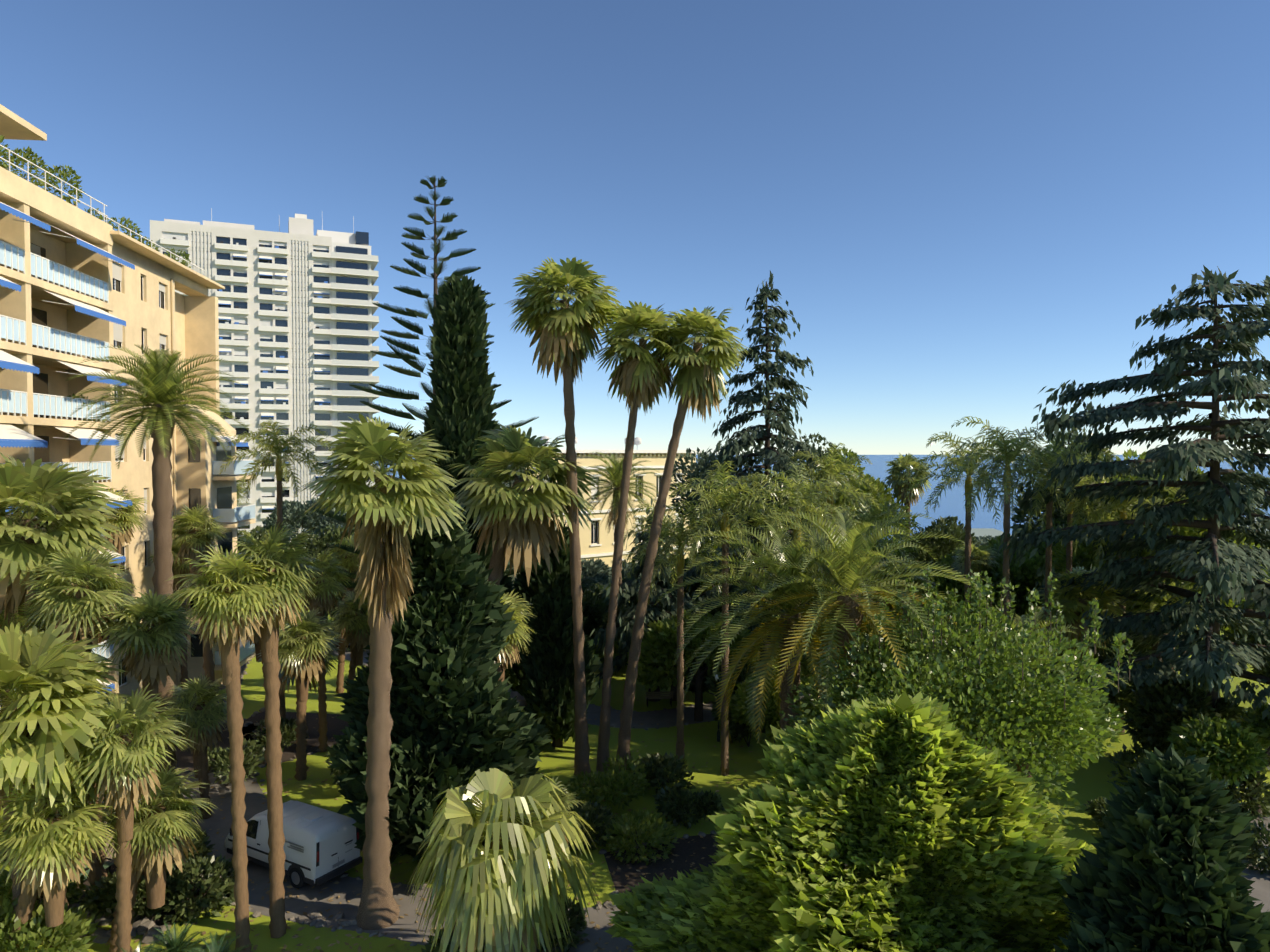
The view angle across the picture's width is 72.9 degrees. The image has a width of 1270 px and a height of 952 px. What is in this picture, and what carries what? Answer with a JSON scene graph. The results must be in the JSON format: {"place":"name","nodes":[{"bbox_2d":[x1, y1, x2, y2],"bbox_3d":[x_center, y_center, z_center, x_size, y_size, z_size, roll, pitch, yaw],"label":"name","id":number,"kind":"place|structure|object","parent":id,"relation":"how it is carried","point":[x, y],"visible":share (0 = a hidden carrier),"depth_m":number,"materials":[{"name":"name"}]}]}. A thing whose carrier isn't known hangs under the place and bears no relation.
{"place":"outdoors","nodes":[
{"label":"outdoors","id":0,"kind":"place"},
{"bbox_2d":[0,576,1269,951],"bbox_3d":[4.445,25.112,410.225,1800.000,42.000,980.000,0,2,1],"label":"garden ground","id":1,"kind":"structure","parent":0,"point":[1090,784],"depth_m":38.89,"materials":[{"name":"green plant"}]},
{"bbox_2d":[0,894,98,951],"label":"shrub","id":2,"kind":"object","parent":1,"relation":"on","point":[62,937],"visible":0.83,"depth_m":23.44,"materials":[{"name":"green plant"}]},
{"bbox_2d":[0,778,120,951],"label":"palm tree","id":3,"kind":"object","parent":1,"relation":"on","point":[51,849],"visible":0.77,"depth_m":22.82,"materials":[{"name":"green plant"}]},
{"bbox_2d":[0,644,124,947],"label":"palm tree","id":4,"kind":"object","parent":1,"relation":"on","point":[92,672],"visible":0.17,"depth_m":24.47,"materials":[{"name":"green plant"}]},
{"bbox_2d":[0,452,129,710],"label":"fan palm","id":5,"kind":"object","parent":1,"relation":"on","point":[72,497],"visible":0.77,"depth_m":28.70,"materials":[{"name":"green plant"}]},
{"bbox_2d":[0,620,135,951],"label":"fan palm","id":6,"kind":"object","parent":1,"relation":"on","point":[37,758],"visible":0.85,"depth_m":22.91,"materials":[{"name":"green plant"}]},
{"bbox_2d":[0,104,255,730],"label":"apartment block","id":7,"kind":"structure","parent":1,"relation":"on","point":[77,285],"depth_m":43.28,"materials":[{"name":"beige paint"}]},
{"bbox_2d":[0,135,190,405],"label":"terrace planting","id":8,"kind":"object","parent":7,"relation":"attached to","point":[64,174],"visible":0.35,"depth_m":40.92,"materials":[{"name":"green plant"}]},
{"bbox_2d":[65,683,197,951],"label":"palm tree","id":9,"kind":"object","parent":1,"relation":"on","point":[128,774],"visible":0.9,"depth_m":23.70,"materials":[{"name":"green plant"}]},
{"bbox_2d":[65,345,249,809],"bbox_3d":[-19.719,4.214,35.805,6.389,19.384,7.072,0,2,1],"label":"date palm","id":10,"kind":"object","parent":1,"relation":"on","point":[160,380],"visible":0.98,"depth_m":35.38,"materials":[{"name":"green plant"}]},
{"bbox_2d":[97,761,220,951],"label":"palm tree","id":11,"kind":"object","parent":1,"relation":"on","point":[160,835],"visible":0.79,"depth_m":25.34,"materials":[{"name":"green plant"}]},
{"bbox_2d":[135,920,214,951],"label":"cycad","id":12,"kind":"object","parent":1,"relation":"on","point":[177,944],"visible":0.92,"depth_m":24.90,"materials":[{"name":"green plant"}]},
{"bbox_2d":[66,903,356,943],"bbox_3d":[-13.423,14.078,27.026,10.924,0.498,2.140,0,2,1],"label":"rockery","id":13,"kind":"object","parent":1,"relation":"on","point":[144,926],"visible":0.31,"depth_m":26.81,"materials":[{"name":"stone"}]},
{"bbox_2d":[162,544,285,951],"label":"palm tree","id":14,"kind":"object","parent":1,"relation":"on","point":[229,618],"visible":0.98,"depth_m":24.95,"materials":[{"name":"green plant"}]},
{"bbox_2d":[207,738,265,785],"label":"shrub","id":15,"kind":"object","parent":1,"relation":"on","point":[220,757],"visible":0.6,"depth_m":38.45,"materials":[{"name":"green plant"}]},
{"bbox_2d":[150,208,379,535],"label":"tower block","id":16,"kind":"structure","parent":1,"relation":"on","point":[298,322],"depth_m":167.25,"materials":[{"name":"concrete"}]},
{"bbox_2d":[219,520,326,937],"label":"palm tree","id":17,"kind":"object","parent":1,"relation":"on","point":[277,542],"visible":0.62,"depth_m":26.15,"materials":[{"name":"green plant"}]},
{"bbox_2d":[260,496,333,543],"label":"tree","id":18,"kind":"object","parent":1,"relation":"on","point":[291,510],"visible":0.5,"depth_m":101.99,"materials":[{"name":"green plant"}]},
{"bbox_2d":[278,607,341,780],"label":"palm tree","id":19,"kind":"object","parent":1,"relation":"on","point":[301,660],"visible":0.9,"depth_m":38.81,"materials":[{"name":"green plant"}]},
{"bbox_2d":[288,523,354,620],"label":"tree","id":20,"kind":"object","parent":1,"relation":"on","point":[318,542],"visible":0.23,"depth_m":74.82,"materials":[{"name":"green plant"}]},
{"bbox_2d":[290,550,352,751],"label":"palm tree","id":21,"kind":"object","parent":1,"relation":"on","point":[324,600],"visible":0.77,"depth_m":42.53,"materials":[{"name":"green plant"}]},
{"bbox_2d":[325,534,360,693],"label":"palm tree","id":22,"kind":"object","parent":1,"relation":"on","point":[351,563],"visible":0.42,"depth_m":52.94,"materials":[{"name":"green plant"}]},
{"bbox_2d":[307,175,556,587],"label":"norfolk pine","id":23,"kind":"object","parent":1,"relation":"on","point":[404,356],"visible":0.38,"depth_m":48.71,"materials":[{"name":"green plant"}]},
{"bbox_2d":[326,508,551,864],"bbox_3d":[-6.976,7.438,31.276,7.880,13.176,8.080,0,2,-14],"label":"tree","id":24,"kind":"object","parent":1,"relation":"on","point":[459,717],"visible":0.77,"depth_m":29.92,"materials":[{"name":"green plant"}]},
{"bbox_2d":[405,273,511,594],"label":"tall cypress","id":25,"kind":"object","parent":1,"relation":"on","point":[461,416],"visible":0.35,"depth_m":43.37,"materials":[{"name":"green plant"}]},
{"bbox_2d":[406,768,600,951],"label":"fan palm","id":26,"kind":"object","parent":1,"relation":"on","point":[497,886],"visible":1,"depth_m":22.07,"materials":[{"name":"green plant"}]},
{"bbox_2d":[494,589,534,680],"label":"palm tree","id":27,"kind":"object","parent":1,"relation":"on","point":[507,654],"visible":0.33,"depth_m":36.47,"materials":[{"name":"green plant"}]},
{"bbox_2d":[504,559,538,697],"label":"tree","id":28,"kind":"object","parent":1,"relation":"on","point":[517,677],"visible":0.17,"depth_m":50.53,"materials":[{"name":"green plant"}]},
{"bbox_2d":[445,424,599,585],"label":"fan palm","id":29,"kind":"object","parent":1,"relation":"on","point":[518,520],"visible":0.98,"depth_m":38.09,"materials":[{"name":"green plant"}]},
{"bbox_2d":[519,520,601,747],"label":"cypress","id":30,"kind":"object","parent":1,"relation":"on","point":[547,664],"visible":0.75,"depth_m":42.54,"materials":[{"name":"green plant"}]},
{"bbox_2d":[505,256,619,786],"bbox_3d":[-3.169,2.015,38.860,5.588,23.637,5.318,0,2,1],"label":"tall palm","id":31,"kind":"object","parent":1,"relation":"on","point":[565,332],"visible":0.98,"depth_m":38.33,"materials":[{"name":"green plant"}]},
{"bbox_2d":[536,894,589,951],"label":"shrub","id":32,"kind":"object","parent":1,"relation":"on","point":[575,922],"visible":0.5,"depth_m":25.84,"materials":[{"name":"green plant"}]},
{"bbox_2d":[566,799,615,851],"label":"shrub","id":33,"kind":"object","parent":1,"relation":"on","point":[606,817],"visible":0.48,"depth_m":32.65,"materials":[{"name":"green plant"}]},
{"bbox_2d":[502,436,701,586],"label":"palace hotel","id":34,"kind":"structure","parent":1,"relation":"on","point":[595,543],"depth_m":91.56,"materials":[{"name":"cream plaster"},{"name":"glass"},{"name":"stone trim"}]},
{"bbox_2d":[582,583,625,643],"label":"tree","id":35,"kind":"object","parent":1,"relation":"on","point":[595,611],"visible":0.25,"depth_m":55.41,"materials":[{"name":"green plant"}]},
{"bbox_2d":[564,753,649,809],"bbox_3d":[-0.718,13.025,36.419,4.028,1.784,3.546,-1,2,-44],"label":"shrub","id":36,"kind":"object","parent":1,"relation":"on","point":[610,780],"visible":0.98,"depth_m":35.72,"materials":[{"name":"green plant"}]},
{"bbox_2d":[578,451,659,641],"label":"date palm","id":37,"kind":"object","parent":1,"relation":"on","point":[614,471],"visible":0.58,"depth_m":61.10,"materials":[{"name":"green plant"}]},
{"bbox_2d":[601,809,678,864],"bbox_3d":[0.221,13.407,32.073,2.805,1.788,2.784,-1,2,-32],"label":"shrub","id":38,"kind":"object","parent":1,"relation":"on","point":[623,828],"visible":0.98,"depth_m":31.71,"materials":[{"name":"green plant"}]},
{"bbox_2d":[594,301,693,786],"bbox_3d":[0.316,3.027,38.491,4.627,21.625,4.974,1,2,30],"label":"tall palm","id":39,"kind":"object","parent":1,"relation":"on","point":[636,378],"visible":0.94,"depth_m":38.12,"materials":[{"name":"green plant"}]},
{"bbox_2d":[589,496,713,701],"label":"dark cedar","id":40,"kind":"object","parent":1,"relation":"on","point":[626,621],"visible":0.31,"depth_m":50.58,"materials":[{"name":"green plant"}]},
{"bbox_2d":[631,751,696,794],"bbox_3d":[1.223,13.211,37.990,2.926,1.539,3.553,0,2,1],"label":"shrub","id":41,"kind":"object","parent":1,"relation":"on","point":[658,774],"visible":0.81,"depth_m":37.64,"materials":[{"name":"green plant"}]},
{"bbox_2d":[614,306,750,789],"bbox_3d":[2.124,3.135,38.618,6.216,21.413,4.874,0,2,1],"label":"tall palm","id":42,"kind":"object","parent":1,"relation":"on","point":[698,377],"visible":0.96,"depth_m":37.97,"materials":[{"name":"green plant"}]},
{"bbox_2d":[621,504,746,759],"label":"queen palm","id":43,"kind":"object","parent":1,"relation":"on","point":[675,534],"visible":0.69,"depth_m":41.44,"materials":[{"name":"green plant"}]},
{"bbox_2d":[652,786,724,828],"bbox_3d":[2.099,13.265,34.696,2.531,1.753,2.854,-1,2,-21],"label":"shrub","id":44,"kind":"object","parent":1,"relation":"on","point":[678,806],"visible":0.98,"depth_m":34.12,"materials":[{"name":"green plant"}]},
{"bbox_2d":[626,610,757,721],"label":"tree","id":45,"kind":"object","parent":1,"relation":"on","point":[659,644],"visible":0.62,"depth_m":46.95,"materials":[{"name":"green plant"}]},
{"bbox_2d":[647,460,791,775],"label":"queen palm","id":46,"kind":"object","parent":1,"relation":"on","point":[722,499],"visible":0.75,"depth_m":39.35,"materials":[{"name":"green plant"}]},
{"bbox_2d":[170,633,1269,951],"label":"garden paths","id":47,"kind":"structure","parent":1,"relation":"on","point":[316,897],"depth_m":29.25,"materials":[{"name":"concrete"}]},
{"bbox_2d":[35,859,230,930],"bbox_3d":[-17.059,14.041,29.093,7.775,0.269,4.810,0,2,1],"label":"bed","id":48,"kind":"object","parent":47,"relation":"on","point":[159,922],"visible":0.04,"depth_m":28.33,"materials":[{"name":"soil"}]},
{"bbox_2d":[0,867,86,918],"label":"shrub","id":49,"kind":"object","parent":48,"relation":"on","point":[74,893],"visible":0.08,"depth_m":27.69,"materials":[{"name":"green plant"}]},
{"bbox_2d":[17,546,140,911],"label":"palm tree","id":50,"kind":"object","parent":48,"relation":"on","point":[82,605],"visible":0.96,"depth_m":27.02,"materials":[{"name":"green plant"}]},
{"bbox_2d":[79,863,191,919],"bbox_3d":[-15.906,13.305,27.426,3.189,1.692,1.960,-1,2,-28],"label":"shrub","id":51,"kind":"object","parent":48,"relation":"on","point":[97,898],"visible":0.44,"depth_m":26.93,"materials":[{"name":"green plant"}]},
{"bbox_2d":[89,590,202,907],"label":"palm tree","id":52,"kind":"object","parent":48,"relation":"on","point":[152,655],"visible":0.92,"depth_m":27.41,"materials":[{"name":"green plant"}]},
{"bbox_2d":[146,854,234,925],"bbox_3d":[-14.364,13.474,28.098,2.912,1.902,2.929,0,2,1],"label":"shrub","id":53,"kind":"object","parent":48,"relation":"on","point":[216,884],"visible":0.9,"depth_m":27.70,"materials":[{"name":"green plant"}]},
{"bbox_2d":[148,538,208,687],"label":"palm tree","id":54,"kind":"object","parent":47,"relation":"on","point":[177,568],"visible":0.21,"depth_m":48.62,"materials":[{"name":"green plant"}]},
{"bbox_2d":[162,674,243,818],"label":"palm tree","id":55,"kind":"object","parent":47,"relation":"on","point":[202,728],"visible":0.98,"depth_m":34.61,"materials":[{"name":"green plant"}]},
{"bbox_2d":[128,707,351,772],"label":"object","id":56,"kind":"object","parent":47,"relation":"on","point":[185,757],"visible":0.29,"depth_m":45.04,"materials":[{"name":"soil"}]},
{"bbox_2d":[99,486,150,678],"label":"palm tree","id":57,"kind":"object","parent":56,"relation":"on","point":[125,519],"visible":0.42,"depth_m":43.43,"materials":[{"name":"green plant"}]},
{"bbox_2d":[172,502,229,738],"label":"palm tree","id":58,"kind":"object","parent":56,"relation":"on","point":[198,535],"visible":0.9,"depth_m":44.08,"materials":[{"name":"green plant"}]},
{"bbox_2d":[220,418,334,718],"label":"queen palm","id":59,"kind":"object","parent":56,"relation":"on","point":[278,450],"visible":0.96,"depth_m":47.38,"materials":[{"name":"green plant"}]},
{"bbox_2d":[329,590,369,691],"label":"palm tree","id":60,"kind":"object","parent":56,"relation":"on","point":[356,636],"visible":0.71,"depth_m":47.33,"materials":[{"name":"green plant"}]},
{"bbox_2d":[225,800,361,888],"bbox_3d":[-12.354,13.012,30.924,5.140,2.050,2.410,1,2,31],"label":"panel van","id":61,"kind":"object","parent":47,"relation":"on","point":[319,846],"visible":0.79,"depth_m":29.76,"materials":[{"name":"white paint"}]},
{"bbox_2d":[297,413,465,929],"bbox_3d":[-8.110,6.092,27.447,5.051,16.077,4.623,-1,2,-33],"label":"fan palm","id":62,"kind":"object","parent":47,"relation":"on","point":[384,511],"visible":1,"depth_m":26.95,"materials":[{"name":"green plant"}]},
{"bbox_2d":[37,694,753,951],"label":"leaf litter","id":63,"kind":"object","parent":47,"relation":"on","point":[349,935],"visible":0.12,"depth_m":28.67,"materials":[{"name":"brown plant"}]},
{"bbox_2d":[599,830,937,946],"bbox_3d":[6.765,14.042,29.233,12.998,0.294,13.659,-1,2,-34],"label":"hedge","id":64,"kind":"object","parent":47,"relation":"on","point":[683,849],"visible":0.08,"depth_m":31.16,"materials":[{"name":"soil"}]},
{"bbox_2d":[726,509,978,713],"bbox_3d":[8.225,7.633,32.310,9.468,12.732,9.553,0,2,1],"label":"date palm","id":65,"kind":"object","parent":64,"relation":"on","point":[846,567],"visible":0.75,"depth_m":31.73,"materials":[{"name":"green plant"}]},
{"bbox_2d":[779,564,1135,836],"bbox_3d":[11.416,8.578,31.428,11.984,10.888,13.484,1,2,44],"label":"broadleaf","id":66,"kind":"object","parent":64,"relation":"on","point":[992,685],"visible":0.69,"depth_m":28.55,"materials":[{"name":"green plant"}]},
{"bbox_2d":[869,555,935,623],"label":"fan palm","id":67,"kind":"object","parent":47,"relation":"on","point":[919,579],"visible":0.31,"depth_m":48.83,"materials":[{"name":"green plant"}]},
{"bbox_2d":[669,440,772,537],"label":"tree","id":68,"kind":"object","parent":1,"relation":"on","point":[699,468],"visible":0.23,"depth_m":71.04,"materials":[{"name":"green plant"}]},
{"bbox_2d":[704,659,774,731],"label":"tree","id":69,"kind":"object","parent":1,"relation":"on","point":[711,682],"visible":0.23,"depth_m":44.19,"materials":[{"name":"green plant"}]},
{"bbox_2d":[729,670,810,744],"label":"tree","id":70,"kind":"object","parent":1,"relation":"on","point":[738,707],"visible":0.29,"depth_m":40.40,"materials":[{"name":"green plant"}]},
{"bbox_2d":[664,271,881,660],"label":"conifer tree","id":71,"kind":"object","parent":1,"relation":"on","point":[781,455],"visible":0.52,"depth_m":53.49,"materials":[{"name":"green plant"}]},
{"bbox_2d":[654,519,934,744],"bbox_3d":[6.102,7.953,34.654,10.724,11.968,10.843,0,2,1],"label":"date palm","id":72,"kind":"object","parent":1,"relation":"on","point":[782,629],"visible":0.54,"depth_m":33.70,"materials":[{"name":"green plant"}]},
{"bbox_2d":[722,459,881,701],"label":"queen palm","id":73,"kind":"object","parent":1,"relation":"on","point":[797,499],"visible":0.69,"depth_m":39.03,"materials":[{"name":"green plant"}]},
{"bbox_2d":[777,443,881,596],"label":"queen palm","id":74,"kind":"object","parent":1,"relation":"on","point":[824,464],"visible":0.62,"depth_m":48.77,"materials":[{"name":"green plant"}]},
{"bbox_2d":[605,690,1096,951],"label":"bush","id":75,"kind":"object","parent":1,"relation":"on","point":[965,846],"visible":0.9,"depth_m":18.44,"materials":[{"name":"green plant"}]},
{"bbox_2d":[813,446,919,572],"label":"tree","id":76,"kind":"object","parent":1,"relation":"on","point":[882,486],"visible":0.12,"depth_m":68.90,"materials":[{"name":"green plant"}]},
{"bbox_2d":[807,494,926,613],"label":"queen palm","id":77,"kind":"object","parent":1,"relation":"on","point":[869,519],"visible":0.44,"depth_m":44.98,"materials":[{"name":"green plant"}]},
{"bbox_2d":[884,453,932,555],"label":"fan palm","id":78,"kind":"object","parent":1,"relation":"on","point":[901,464],"visible":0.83,"depth_m":70.51,"materials":[{"name":"green plant"}]},
{"bbox_2d":[909,515,981,564],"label":"tree","id":79,"kind":"object","parent":1,"relation":"on","point":[940,547],"visible":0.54,"depth_m":68.23,"materials":[{"name":"green plant"}]},
{"bbox_2d":[901,431,1037,724],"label":"queen palm","id":80,"kind":"object","parent":1,"relation":"on","point":[967,479],"visible":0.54,"depth_m":46.23,"materials":[{"name":"green plant"}]},
{"bbox_2d":[920,545,1019,625],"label":"tree","id":81,"kind":"object","parent":1,"relation":"on","point":[948,582],"visible":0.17,"depth_m":58.31,"materials":[{"name":"green plant"}]},
{"bbox_2d":[949,543,999,614],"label":"tree","id":82,"kind":"object","parent":1,"relation":"on","point":[986,555],"visible":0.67,"depth_m":56.97,"materials":[{"name":"green plant"}]},
{"bbox_2d":[935,416,1087,753],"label":"queen palm","id":83,"kind":"object","parent":1,"relation":"on","point":[1009,455],"visible":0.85,"depth_m":42.04,"materials":[{"name":"green plant"}]},
{"bbox_2d":[944,607,1130,777],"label":"date palm","id":84,"kind":"object","parent":1,"relation":"on","point":[1022,618],"visible":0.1,"depth_m":33.31,"materials":[{"name":"green plant"}]},
{"bbox_2d":[984,518,1095,673],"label":"tree","id":85,"kind":"object","parent":1,"relation":"on","point":[1023,576],"visible":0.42,"depth_m":56.02,"materials":[{"name":"green plant"}]},
{"bbox_2d":[982,431,1119,729],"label":"queen palm","id":86,"kind":"object","parent":1,"relation":"on","point":[1048,553],"visible":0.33,"depth_m":43.98,"materials":[{"name":"green plant"}]},
{"bbox_2d":[1010,448,1131,649],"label":"queen palm","id":87,"kind":"object","parent":1,"relation":"on","point":[1069,560],"visible":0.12,"depth_m":46.80,"materials":[{"name":"green plant"}]},
{"bbox_2d":[1039,566,1127,677],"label":"fan palm","id":88,"kind":"object","parent":1,"relation":"on","point":[1074,609],"visible":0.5,"depth_m":43.77,"materials":[{"name":"green plant"}]},
{"bbox_2d":[1030,519,1159,631],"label":"tree","id":89,"kind":"object","parent":1,"relation":"on","point":[1060,565],"visible":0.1,"depth_m":52.66,"materials":[{"name":"green plant"}]},
{"bbox_2d":[1051,647,1159,718],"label":"tree","id":90,"kind":"object","parent":1,"relation":"on","point":[1116,699],"visible":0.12,"depth_m":43.68,"materials":[{"name":"green plant"}]},
{"bbox_2d":[1059,473,1188,734],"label":"queen palm","id":91,"kind":"object","parent":1,"relation":"on","point":[1124,515],"visible":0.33,"depth_m":44.90,"materials":[{"name":"green plant"}]},
{"bbox_2d":[997,265,1269,776],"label":"cedar","id":92,"kind":"object","parent":1,"relation":"on","point":[1209,665],"visible":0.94,"depth_m":38.32,"materials":[{"name":"green plant"}]},
{"bbox_2d":[1051,742,1269,951],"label":"bush","id":93,"kind":"object","parent":1,"relation":"on","point":[1162,869],"visible":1,"depth_m":15.53,"materials":[{"name":"green plant"}]},
{"bbox_2d":[1083,448,1269,612],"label":"tree","id":94,"kind":"object","parent":1,"relation":"on","point":[1186,531],"visible":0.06,"depth_m":50.71,"materials":[{"name":"green plant"}]},
{"bbox_2d":[1122,669,1245,748],"bbox_3d":[24.715,11.291,39.549,5.776,5.038,5.090,-1,2,-35],"label":"bush","id":95,"kind":"object","parent":1,"relation":"on","point":[1155,712],"visible":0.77,"depth_m":38.27,"materials":[{"name":"green plant"}]},
{"bbox_2d":[1107,728,1269,782],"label":"hedge","id":96,"kind":"object","parent":1,"relation":"on","point":[1127,758],"visible":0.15,"depth_m":38.54,"materials":[{"name":"green plant"}]},
{"bbox_2d":[1166,702,1269,813],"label":"bush","id":97,"kind":"object","parent":1,"relation":"on","point":[1220,748],"visible":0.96,"depth_m":34.81,"materials":[{"name":"green plant"}]},
{"bbox_2d":[1215,773,1269,820],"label":"shrub","id":98,"kind":"object","parent":1,"relation":"on","point":[1261,801],"visible":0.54,"depth_m":35.00,"materials":[{"name":"green plant"}]},
{"bbox_2d":[1240,820,1269,874],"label":"shrub","id":99,"kind":"object","parent":1,"relation":"on","point":[1259,852],"visible":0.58,"depth_m":30.82,"materials":[{"name":"green plant"}]},
{"bbox_2d":[0,0,1269,454],"label":"sky","id":100,"kind":"structure","parent":0,"point":[959,209],"materials":[{"name":"blue"}]},
{"bbox_2d":[375,455,1269,539],"bbox_3d":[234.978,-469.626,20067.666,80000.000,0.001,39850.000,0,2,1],"label":"sea water","id":101,"kind":"structure","parent":0,"point":[951,503],"depth_m":1142.82,"materials":[{"name":"blue liquid"}]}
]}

